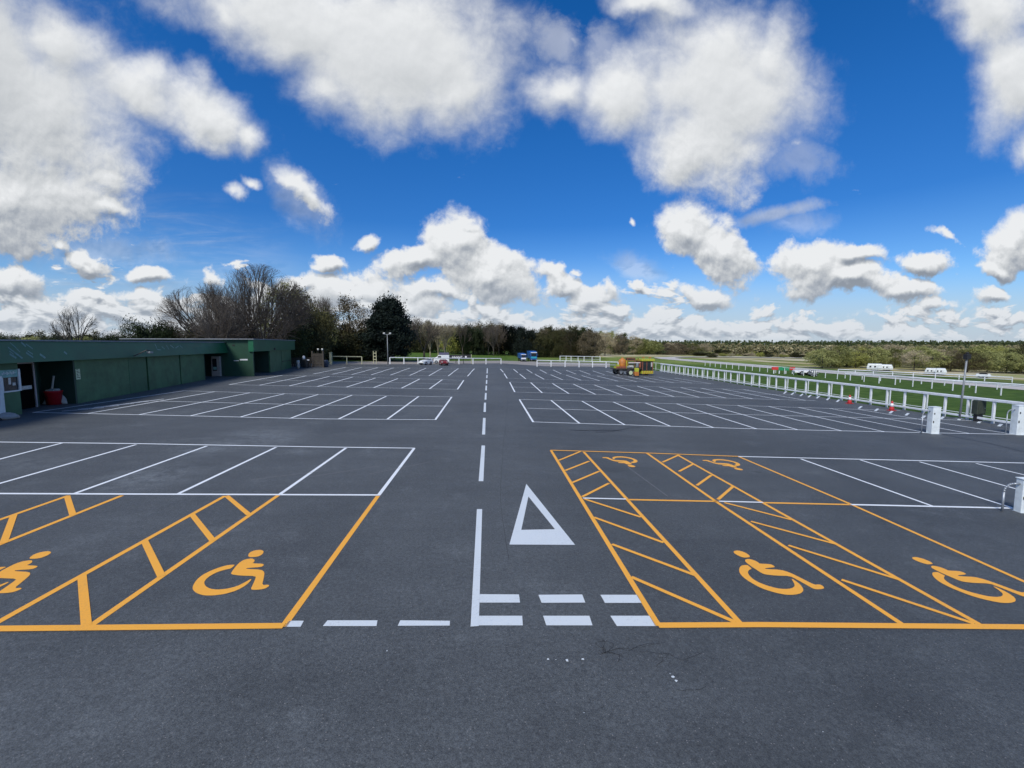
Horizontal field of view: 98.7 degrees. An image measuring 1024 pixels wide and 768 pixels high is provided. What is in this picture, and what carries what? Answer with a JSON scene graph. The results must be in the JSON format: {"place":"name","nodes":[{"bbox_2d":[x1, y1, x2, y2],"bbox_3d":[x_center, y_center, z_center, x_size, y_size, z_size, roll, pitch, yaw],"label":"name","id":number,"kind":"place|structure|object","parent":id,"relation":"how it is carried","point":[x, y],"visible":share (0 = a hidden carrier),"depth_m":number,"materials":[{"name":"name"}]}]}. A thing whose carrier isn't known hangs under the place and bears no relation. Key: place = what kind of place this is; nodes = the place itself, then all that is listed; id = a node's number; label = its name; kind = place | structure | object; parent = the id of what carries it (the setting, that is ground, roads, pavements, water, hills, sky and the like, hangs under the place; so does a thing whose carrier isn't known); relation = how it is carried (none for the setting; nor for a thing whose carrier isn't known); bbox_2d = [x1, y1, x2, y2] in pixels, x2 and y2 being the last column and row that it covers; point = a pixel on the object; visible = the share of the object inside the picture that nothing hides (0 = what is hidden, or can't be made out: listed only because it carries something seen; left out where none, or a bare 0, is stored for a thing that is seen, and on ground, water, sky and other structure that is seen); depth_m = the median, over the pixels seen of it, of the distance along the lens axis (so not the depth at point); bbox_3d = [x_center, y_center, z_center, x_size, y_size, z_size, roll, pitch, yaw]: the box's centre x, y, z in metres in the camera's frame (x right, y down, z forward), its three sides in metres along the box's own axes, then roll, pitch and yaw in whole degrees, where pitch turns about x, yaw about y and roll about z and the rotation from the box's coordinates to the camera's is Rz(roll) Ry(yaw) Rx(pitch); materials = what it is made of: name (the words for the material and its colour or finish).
{"place":"outdoors","nodes":[
{"label":"outdoors","id":0,"kind":"place"},
{"bbox_2d":[293,361,609,366],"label":"gravel path","id":1,"kind":"structure","parent":0,"point":[477,362],"depth_m":85.26,"materials":[{"name":"grey gravel"}]},
{"bbox_2d":[0,363,1023,767],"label":"car park","id":2,"kind":"structure","parent":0,"point":[312,691],"depth_m":6.88,"materials":[{"name":"grey asphalt"}]},
{"bbox_2d":[0,376,5,419],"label":"notice stand","id":3,"kind":"object","parent":2,"relation":"on","point":[2,405],"visible":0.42,"depth_m":17.93,"materials":[{"name":"white plastic"}]},
{"bbox_2d":[0,412,19,419],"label":"boulder","id":4,"kind":"object","parent":2,"relation":"on","point":[7,416],"visible":0.97,"depth_m":17.90,"materials":[{"name":"stone"}]},
{"bbox_2d":[0,551,50,592],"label":"wheelchair marking","id":5,"kind":"object","parent":2,"relation":"on","point":[11,572],"visible":1,"depth_m":6.63,"materials":[{"name":"orange paint"}]},
{"bbox_2d":[43,388,62,404],"bbox_3d":[-22.900,0.623,21.989,0.720,0.780,0.720,0,5,-3],"label":"tub","id":6,"kind":"object","parent":2,"relation":"on","point":[53,396],"visible":1,"depth_m":21.79,"materials":[{"name":"red plastic"}]},
{"bbox_2d":[0,495,379,630],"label":"yellow bay markings","id":7,"kind":"object","parent":2,"relation":"on","point":[87,623],"visible":1,"depth_m":6.40,"materials":[{"name":"paint"}]},
{"bbox_2d":[0,442,414,495],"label":"bay markings","id":8,"kind":"object","parent":2,"relation":"on","point":[381,490],"visible":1,"depth_m":11.46,"materials":[{"name":"paint"}]},
{"bbox_2d":[211,356,221,375],"bbox_3d":[-26.840,-1.593,39.935,0.700,1.830,0.376,-1,5,-13],"label":"door","id":9,"kind":"structure","parent":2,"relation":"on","point":[216,369],"depth_m":39.78,"materials":[{"name":"metal"}]},
{"bbox_2d":[193,550,268,594],"bbox_3d":[-4.326,2.931,6.775,0.942,0.034,1.401,-3,6,-32],"label":"wheelchair marking","id":10,"kind":"object","parent":2,"relation":"on","point":[200,587],"visible":1,"depth_m":6.74,"materials":[{"name":"yellow paint"}]},
{"bbox_2d":[32,391,451,419],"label":"bay markings","id":11,"kind":"object","parent":2,"relation":"on","point":[257,403],"visible":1,"depth_m":22.80,"materials":[{"name":"paint"}]},
{"bbox_2d":[291,349,323,367],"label":"timber gate","id":12,"kind":"structure","parent":2,"relation":"on","point":[315,363],"depth_m":56.54,"materials":[{"name":"brown wood"}]},
{"bbox_2d":[229,367,473,388],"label":"bay markings","id":13,"kind":"object","parent":2,"relation":"on","point":[367,380],"visible":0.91,"depth_m":39.85,"materials":[{"name":"paint"}]},
{"bbox_2d":[389,357,500,363],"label":"rail","id":14,"kind":"object","parent":2,"relation":"on","point":[438,358],"visible":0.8,"depth_m":74.62,"materials":[{"name":"white plastic"}]},
{"bbox_2d":[286,509,654,626],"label":"junction markings","id":15,"kind":"object","parent":2,"relation":"on","point":[477,599],"visible":1,"depth_m":5.96,"materials":[{"name":"white paint"}]},
{"bbox_2d":[479,368,487,480],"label":"line markings","id":16,"kind":"object","parent":2,"relation":"on","point":[481,474],"visible":1,"depth_m":14.83,"materials":[{"name":"white paint"}]},
{"bbox_2d":[251,446,790,495],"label":"old markings","id":17,"kind":"object","parent":2,"relation":"on","point":[563,446],"visible":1,"depth_m":12.55,"materials":[{"name":"paint"}]},
{"bbox_2d":[510,484,574,544],"bbox_3d":[0.463,2.795,9.854,1.213,0.036,3.539,0,5,-3],"label":"triangle marking","id":18,"kind":"object","parent":2,"relation":"on","point":[557,535],"visible":1,"depth_m":8.60,"materials":[{"name":"white paint"}]},
{"bbox_2d":[537,360,618,366],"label":"rail","id":19,"kind":"object","parent":2,"relation":"on","point":[592,364],"visible":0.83,"depth_m":78.92,"materials":[{"name":"white plastic"}]},
{"bbox_2d":[602,456,636,466],"bbox_3d":[3.712,2.490,14.321,0.895,0.032,1.331,-3,6,-32],"label":"wheelchair marking","id":20,"kind":"object","parent":2,"relation":"on","point":[626,462],"visible":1,"depth_m":14.30,"materials":[{"name":"orange paint"}]},
{"bbox_2d":[610,357,654,374],"bbox_3d":[16.792,-2.549,61.438,5.548,2.453,2.300,-1,5,-9],"label":"marking lorry","id":21,"kind":"object","parent":2,"relation":"on","point":[645,366],"visible":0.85,"depth_m":60.69,"materials":[{"name":"yellow metal"}]},
{"bbox_2d":[500,369,812,400],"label":"bay markings","id":22,"kind":"object","parent":2,"relation":"on","point":[628,389],"visible":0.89,"depth_m":39.79,"materials":[{"name":"paint"}]},
{"bbox_2d":[703,459,742,469],"bbox_3d":[7.052,2.588,14.345,0.895,0.032,1.331,-3,6,-32],"label":"wheelchair marking","id":23,"kind":"object","parent":2,"relation":"on","point":[727,464],"visible":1,"depth_m":14.31,"materials":[{"name":"orange paint"}]},
{"bbox_2d":[519,399,1007,433],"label":"bay markings","id":24,"kind":"object","parent":2,"relation":"on","point":[737,414],"visible":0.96,"depth_m":24.31,"materials":[{"name":"paint"}]},
{"bbox_2d":[734,551,823,594],"bbox_3d":[4.154,3.141,7.276,0.951,0.034,1.442,-3,6,-32],"label":"wheelchair marking","id":25,"kind":"object","parent":2,"relation":"on","point":[797,588],"visible":1,"depth_m":7.23,"materials":[{"name":"orange paint"}]},
{"bbox_2d":[550,450,1023,628],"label":"yellow bay markings","id":26,"kind":"object","parent":2,"relation":"on","point":[736,622],"visible":1,"depth_m":7.28,"materials":[{"name":"paint"}]},
{"bbox_2d":[575,427,1022,690],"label":"tar markings","id":27,"kind":"object","parent":2,"relation":"on","point":[663,642],"visible":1,"depth_m":5.48,"materials":[{"name":"black asphalt"}]},
{"bbox_2d":[583,456,1023,508],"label":"bay markings","id":28,"kind":"object","parent":2,"relation":"on","point":[1008,507],"visible":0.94,"depth_m":12.41,"materials":[{"name":"paint"}]},
{"bbox_2d":[921,406,941,433],"bbox_3d":[20.088,1.752,21.137,0.774,1.346,0.402,0,5,3],"label":"barrier post","id":29,"kind":"object","parent":2,"relation":"on","point":[933,419],"visible":1,"depth_m":21.02,"materials":[{"name":"white paint"}]},
{"bbox_2d":[955,352,970,418],"bbox_3d":[27.151,0.135,26.437,0.560,4.063,0.400,0,5,-3],"label":"dark pole","id":30,"kind":"object","parent":2,"relation":"on","point":[967,356],"visible":0.94,"depth_m":26.46,"materials":[{"name":"black metal"}]},
{"bbox_2d":[912,557,1023,602],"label":"wheelchair marking","id":31,"kind":"object","parent":2,"relation":"on","point":[1005,597],"visible":1,"depth_m":7.20,"materials":[{"name":"orange paint"}]},
{"bbox_2d":[971,400,986,420],"bbox_3d":[27.316,1.581,25.749,0.540,1.252,0.370,0,5,-3],"label":"electric cabinet","id":32,"kind":"object","parent":2,"relation":"on","point":[978,409],"visible":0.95,"depth_m":25.62,"materials":[{"name":"black plastic"}]},
{"bbox_2d":[1001,477,1023,513],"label":"barrier post","id":33,"kind":"object","parent":2,"relation":"on","point":[1018,507],"visible":0.93,"depth_m":10.57,"materials":[{"name":"white metal"}]},
{"bbox_2d":[1005,405,1023,434],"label":"barrier post","id":34,"kind":"object","parent":2,"relation":"on","point":[1017,421],"visible":0.98,"depth_m":21.46,"materials":[{"name":"white paint"}]},
{"bbox_2d":[0,0,1023,344],"label":"sky","id":35,"kind":"structure","parent":0,"point":[674,170],"materials":[{"name":"blue"}]},
{"bbox_2d":[328,345,1023,420],"bbox_3d":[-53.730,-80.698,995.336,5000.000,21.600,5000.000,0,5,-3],"label":"ground","id":36,"kind":"structure","parent":0,"point":[953,404],"depth_m":59.88,"materials":[{"name":"green plant"}]},
{"bbox_2d":[48,306,97,339],"bbox_3d":[-48.690,-5.257,49.057,4.356,7.147,3.233,-4,7,-38],"label":"bare tree","id":37,"kind":"object","parent":36,"relation":"on","point":[67,328],"visible":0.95,"depth_m":48.66,"materials":[{"name":"brown plant"}]},
{"bbox_2d":[89,331,122,340],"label":"dark bush","id":38,"kind":"object","parent":36,"relation":"on","point":[110,338],"visible":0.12,"depth_m":66.95,"materials":[{"name":"green plant"}]},
{"bbox_2d":[113,313,161,340],"bbox_3d":[-40.289,-4.375,47.692,4.360,6.683,4.258,3,6,26],"label":"dark bush","id":39,"kind":"object","parent":36,"relation":"on","point":[139,331],"visible":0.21,"depth_m":46.79,"materials":[{"name":"green plant"}]},
{"bbox_2d":[0,338,295,414],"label":"racecourse building","id":40,"kind":"structure","parent":36,"relation":"on","point":[81,371],"depth_m":25.45,"materials":[{"name":"green paint"}]},
{"bbox_2d":[2,369,21,392],"bbox_3d":[-21.105,-0.085,18.027,0.068,0.958,2.208,-1,5,-13],"label":"window","id":41,"kind":"structure","parent":40,"relation":"in","point":[9,383],"depth_m":18.75,"materials":[{"name":"white glass"}]},
{"bbox_2d":[17,362,37,408],"bbox_3d":[-22.545,0.143,19.996,0.140,2.202,2.154,-1,5,-13],"label":"door","id":42,"kind":"structure","parent":40,"relation":"in","point":[28,394],"depth_m":20.63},
{"bbox_2d":[135,317,182,337],"bbox_3d":[-39.304,-4.304,48.726,4.607,6.329,4.717,0,5,-3],"label":"dark bush","id":43,"kind":"object","parent":36,"relation":"on","point":[165,331],"visible":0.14,"depth_m":48.22,"materials":[{"name":"green plant"}]},
{"bbox_2d":[153,324,212,338],"bbox_3d":[-39.047,-4.147,51.844,8.657,6.226,8.845,-2,6,-25],"label":"bushy tree","id":44,"kind":"object","parent":36,"relation":"on","point":[189,336],"visible":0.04,"depth_m":50.99,"materials":[{"name":"green plant"}]},
{"bbox_2d":[152,280,280,339],"bbox_3d":[-35.562,-6.143,53.466,13.718,12.755,13.229,0,5,-3],"label":"bare tree","id":45,"kind":"object","parent":36,"relation":"on","point":[209,330],"visible":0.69,"depth_m":51.14,"materials":[{"name":"brown plant"}]},
{"bbox_2d":[197,264,314,349],"bbox_3d":[-33.202,-7.627,57.606,14.172,16.018,14.170,0,5,-3],"label":"bare tree","id":46,"kind":"object","parent":36,"relation":"on","point":[293,318],"visible":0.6,"depth_m":55.30,"materials":[{"name":"brown plant"}]},
{"bbox_2d":[255,279,315,354],"bbox_3d":[-32.730,-8.859,64.183,10.142,12.520,10.091,3,6,33],"label":"leafing tree","id":47,"kind":"object","parent":36,"relation":"on","point":[282,313],"visible":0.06,"depth_m":62.72,"materials":[{"name":"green plant"}]},
{"bbox_2d":[266,320,313,364],"bbox_3d":[-30.815,-5.648,61.113,6.419,7.612,6.573,0,5,-4],"label":"dark bush","id":48,"kind":"object","parent":36,"relation":"on","point":[300,344],"visible":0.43,"depth_m":60.31,"materials":[{"name":"green plant"}]},
{"bbox_2d":[283,300,343,362],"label":"bushy tree","id":49,"kind":"object","parent":36,"relation":"on","point":[324,330],"visible":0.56,"depth_m":65.43,"materials":[{"name":"green plant"}]},
{"bbox_2d":[311,296,342,357],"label":"bare tree","id":50,"kind":"object","parent":36,"relation":"on","point":[324,303],"visible":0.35,"depth_m":71.04,"materials":[{"name":"brown plant"}]},
{"bbox_2d":[325,338,345,359],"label":"dark bush","id":51,"kind":"object","parent":36,"relation":"on","point":[339,347],"visible":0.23,"depth_m":77.73,"materials":[{"name":"green plant"}]},
{"bbox_2d":[332,337,359,359],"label":"dark bush","id":52,"kind":"object","parent":36,"relation":"on","point":[344,351],"visible":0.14,"depth_m":79.26,"materials":[{"name":"green plant"}]},
{"bbox_2d":[330,293,369,359],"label":"budding tree","id":53,"kind":"object","parent":36,"relation":"on","point":[345,303],"visible":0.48,"depth_m":80.82,"materials":[{"name":"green plant"}]},
{"bbox_2d":[338,326,384,359],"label":"bushy tree","id":54,"kind":"object","parent":36,"relation":"on","point":[353,342],"visible":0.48,"depth_m":79.32,"materials":[{"name":"green plant"}]},
{"bbox_2d":[354,291,426,360],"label":"evergreen tree","id":55,"kind":"object","parent":36,"relation":"on","point":[388,315],"visible":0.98,"depth_m":77.74,"materials":[{"name":"green plant"}]},
{"bbox_2d":[408,320,428,352],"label":"bushy tree","id":56,"kind":"object","parent":36,"relation":"on","point":[415,347],"visible":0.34,"depth_m":132.59,"materials":[{"name":"green plant"}]},
{"bbox_2d":[407,317,446,358],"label":"bare tree","id":57,"kind":"object","parent":36,"relation":"on","point":[430,333],"visible":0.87,"depth_m":90.43,"materials":[{"name":"brown plant"}]},
{"bbox_2d":[432,324,457,352],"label":"bare tree","id":58,"kind":"object","parent":36,"relation":"on","point":[448,333],"visible":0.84,"depth_m":98.19,"materials":[{"name":"plant"}]},
{"bbox_2d":[437,327,460,353],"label":"leafing tree","id":59,"kind":"object","parent":36,"relation":"on","point":[450,348],"visible":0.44,"depth_m":130.57,"materials":[{"name":"green plant"}]},
{"bbox_2d":[453,324,472,354],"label":"dark bush","id":60,"kind":"object","parent":36,"relation":"on","point":[465,346],"visible":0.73,"depth_m":129.57,"materials":[{"name":"green plant"}]},
{"bbox_2d":[456,324,472,354],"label":"bare tree","id":61,"kind":"object","parent":36,"relation":"on","point":[463,331],"visible":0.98,"depth_m":127.76,"materials":[{"name":"brown plant"}]},
{"bbox_2d":[460,323,487,354],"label":"dark bush","id":62,"kind":"object","parent":36,"relation":"on","point":[475,347],"visible":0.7,"depth_m":130.88,"materials":[{"name":"green plant"}]},
{"bbox_2d":[483,325,499,355],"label":"bare tree","id":63,"kind":"object","parent":36,"relation":"on","point":[493,333],"visible":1,"depth_m":129.85,"materials":[{"name":"brown plant"}]},
{"bbox_2d":[495,324,514,354],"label":"evergreen tree","id":64,"kind":"object","parent":36,"relation":"on","point":[506,346],"visible":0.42,"depth_m":144.60,"materials":[{"name":"green plant"}]},
{"bbox_2d":[503,325,517,354],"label":"evergreen tree","id":65,"kind":"object","parent":36,"relation":"on","point":[509,332],"visible":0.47,"depth_m":143.88,"materials":[{"name":"green plant"}]},
{"bbox_2d":[506,326,525,355],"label":"evergreen tree","id":66,"kind":"object","parent":36,"relation":"on","point":[514,335],"visible":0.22,"depth_m":141.24,"materials":[{"name":"green plant"}]},
{"bbox_2d":[512,327,531,356],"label":"evergreen tree","id":67,"kind":"object","parent":36,"relation":"on","point":[520,343],"visible":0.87,"depth_m":131.41,"materials":[{"name":"green plant"}]},
{"bbox_2d":[518,330,542,356],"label":"evergreen tree","id":68,"kind":"object","parent":36,"relation":"on","point":[532,336],"visible":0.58,"depth_m":132.68,"materials":[{"name":"green plant"}]},
{"bbox_2d":[523,329,549,355],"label":"bushy tree","id":69,"kind":"object","parent":36,"relation":"on","point":[540,340],"visible":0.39,"depth_m":133.74,"materials":[{"name":"green plant"}]},
{"bbox_2d":[541,325,563,357],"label":"bushy tree","id":70,"kind":"object","parent":36,"relation":"on","point":[555,345],"visible":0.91,"depth_m":138.15,"materials":[{"name":"green plant"}]},
{"bbox_2d":[558,328,583,357],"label":"budding tree","id":71,"kind":"object","parent":36,"relation":"on","point":[570,352],"visible":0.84,"depth_m":136.63,"materials":[{"name":"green plant"}]},
{"bbox_2d":[568,327,593,358],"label":"dark bush","id":72,"kind":"object","parent":36,"relation":"on","point":[577,339],"visible":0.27,"depth_m":137.92,"materials":[{"name":"green plant"}]},
{"bbox_2d":[576,330,597,358],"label":"budding tree","id":73,"kind":"object","parent":36,"relation":"on","point":[586,343],"visible":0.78,"depth_m":133.90,"materials":[{"name":"brown plant"}]},
{"bbox_2d":[582,329,606,358],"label":"budding tree","id":74,"kind":"object","parent":36,"relation":"on","point":[597,338],"visible":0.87,"depth_m":133.22,"materials":[{"name":"brown plant"}]},
{"bbox_2d":[597,332,617,355],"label":"budding tree","id":75,"kind":"object","parent":36,"relation":"on","point":[609,340],"visible":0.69,"depth_m":172.07,"materials":[{"name":"brown plant"}]},
{"bbox_2d":[612,332,629,354],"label":"budding tree","id":76,"kind":"object","parent":36,"relation":"on","point":[619,348],"visible":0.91,"depth_m":194.46,"materials":[{"name":"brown plant"}]},
{"bbox_2d":[628,336,643,354],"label":"budding tree","id":77,"kind":"object","parent":36,"relation":"on","point":[634,340],"visible":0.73,"depth_m":228.57,"materials":[{"name":"brown plant"}]},
{"bbox_2d":[641,340,664,354],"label":"leafing tree","id":78,"kind":"object","parent":36,"relation":"on","point":[653,350],"visible":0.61,"depth_m":237.04,"materials":[{"name":"green plant"}]},
{"bbox_2d":[668,343,691,354],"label":"budding tree","id":79,"kind":"object","parent":36,"relation":"on","point":[681,352],"visible":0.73,"depth_m":266.80,"materials":[{"name":"brown plant"}]},
{"bbox_2d":[451,334,1023,356],"bbox_3d":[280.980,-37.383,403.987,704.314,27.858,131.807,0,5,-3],"label":"forest","id":80,"kind":"object","parent":36,"relation":"on","point":[771,349],"visible":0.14,"depth_m":342.62,"materials":[{"name":"green plant"}]},
{"bbox_2d":[802,348,842,367],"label":"leafing tree","id":81,"kind":"object","parent":36,"relation":"on","point":[825,361],"visible":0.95,"depth_m":84.93,"materials":[{"name":"green plant"}]},
{"bbox_2d":[630,339,1023,346],"bbox_3d":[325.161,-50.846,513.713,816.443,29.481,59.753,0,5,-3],"label":"pine forest","id":82,"kind":"object","parent":36,"relation":"on","point":[896,343],"visible":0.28,"depth_m":502.31,"materials":[{"name":"green plant"}]},
{"bbox_2d":[653,362,1010,419],"bbox_3d":[26.769,-0.847,53.409,0.080,1.514,57.811,0,5,-4],"label":"running rail","id":83,"kind":"object","parent":36,"relation":"on","point":[889,402],"visible":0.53,"depth_m":38.36,"materials":[{"name":"white plastic"}]},
{"bbox_2d":[823,345,855,367],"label":"leafing tree","id":84,"kind":"object","parent":36,"relation":"on","point":[844,357],"visible":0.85,"depth_m":83.80,"materials":[{"name":"green plant"}]},
{"bbox_2d":[660,363,1023,423],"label":"running rail","id":85,"kind":"object","parent":36,"relation":"on","point":[967,416],"visible":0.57,"depth_m":32.84,"materials":[{"name":"white plastic"}]},
{"bbox_2d":[845,350,872,367],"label":"leafing tree","id":86,"kind":"object","parent":36,"relation":"on","point":[861,360],"visible":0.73,"depth_m":86.37,"materials":[{"name":"green plant"}]},
{"bbox_2d":[705,361,1023,394],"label":"running rail","id":87,"kind":"object","parent":36,"relation":"on","point":[873,374],"visible":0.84,"depth_m":52.18,"materials":[{"name":"white plastic"}]},
{"bbox_2d":[859,346,893,363],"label":"leafing tree","id":88,"kind":"object","parent":36,"relation":"on","point":[883,357],"visible":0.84,"depth_m":84.87,"materials":[{"name":"green plant"}]},
{"bbox_2d":[881,347,910,367],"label":"leafing tree","id":89,"kind":"object","parent":36,"relation":"on","point":[895,352],"visible":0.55,"depth_m":85.82,"materials":[{"name":"green plant"}]},
{"bbox_2d":[898,349,930,370],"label":"budding tree","id":90,"kind":"object","parent":36,"relation":"on","point":[910,353],"visible":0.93,"depth_m":77.65,"materials":[{"name":"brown plant"}]},
{"bbox_2d":[895,345,938,367],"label":"leafing tree","id":91,"kind":"object","parent":36,"relation":"on","point":[917,349],"visible":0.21,"depth_m":87.04,"materials":[{"name":"green plant"}]},
{"bbox_2d":[838,369,1012,382],"bbox_3d":[56.515,-1.203,61.977,0.108,0.864,19.189,-3,6,-27],"label":"running rail","id":92,"kind":"object","parent":36,"relation":"on","point":[984,378],"visible":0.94,"depth_m":60.19,"materials":[{"name":"white plastic"}]},
{"bbox_2d":[910,350,953,369],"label":"leafing tree","id":93,"kind":"object","parent":36,"relation":"on","point":[932,363],"visible":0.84,"depth_m":76.50,"materials":[{"name":"green plant"}]},
{"bbox_2d":[845,373,1023,388],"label":"running rail","id":94,"kind":"object","parent":36,"relation":"on","point":[941,379],"visible":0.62,"depth_m":49.33,"materials":[{"name":"white plastic"}]},
{"bbox_2d":[933,349,962,370],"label":"budding tree","id":95,"kind":"object","parent":36,"relation":"on","point":[951,363],"visible":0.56,"depth_m":76.22,"materials":[{"name":"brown plant"}]},
{"bbox_2d":[943,349,995,372],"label":"budding tree","id":96,"kind":"object","parent":36,"relation":"on","point":[972,363],"visible":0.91,"depth_m":73.09,"materials":[{"name":"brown plant"}]},
{"bbox_2d":[952,346,999,369],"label":"leafing tree","id":97,"kind":"object","parent":36,"relation":"on","point":[979,350],"visible":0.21,"depth_m":83.04,"materials":[{"name":"green plant"}]},
{"bbox_2d":[971,351,1002,371],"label":"leafing tree","id":98,"kind":"object","parent":36,"relation":"on","point":[986,354],"visible":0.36,"depth_m":75.18,"materials":[{"name":"green plant"}]},
{"bbox_2d":[980,351,1023,373],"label":"leafing tree","id":99,"kind":"object","parent":36,"relation":"on","point":[999,362],"visible":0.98,"depth_m":70.68,"materials":[{"name":"green plant"}]},
{"bbox_2d":[1003,341,1023,372],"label":"bushy tree","id":100,"kind":"object","parent":36,"relation":"on","point":[1021,347],"visible":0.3,"depth_m":72.28,"materials":[{"name":"green plant"}]},
{"bbox_2d":[654,357,1023,389],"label":"racecourse track","id":101,"kind":"structure","parent":0,"point":[925,380],"depth_m":67.29,"materials":[{"name":"green plant"}]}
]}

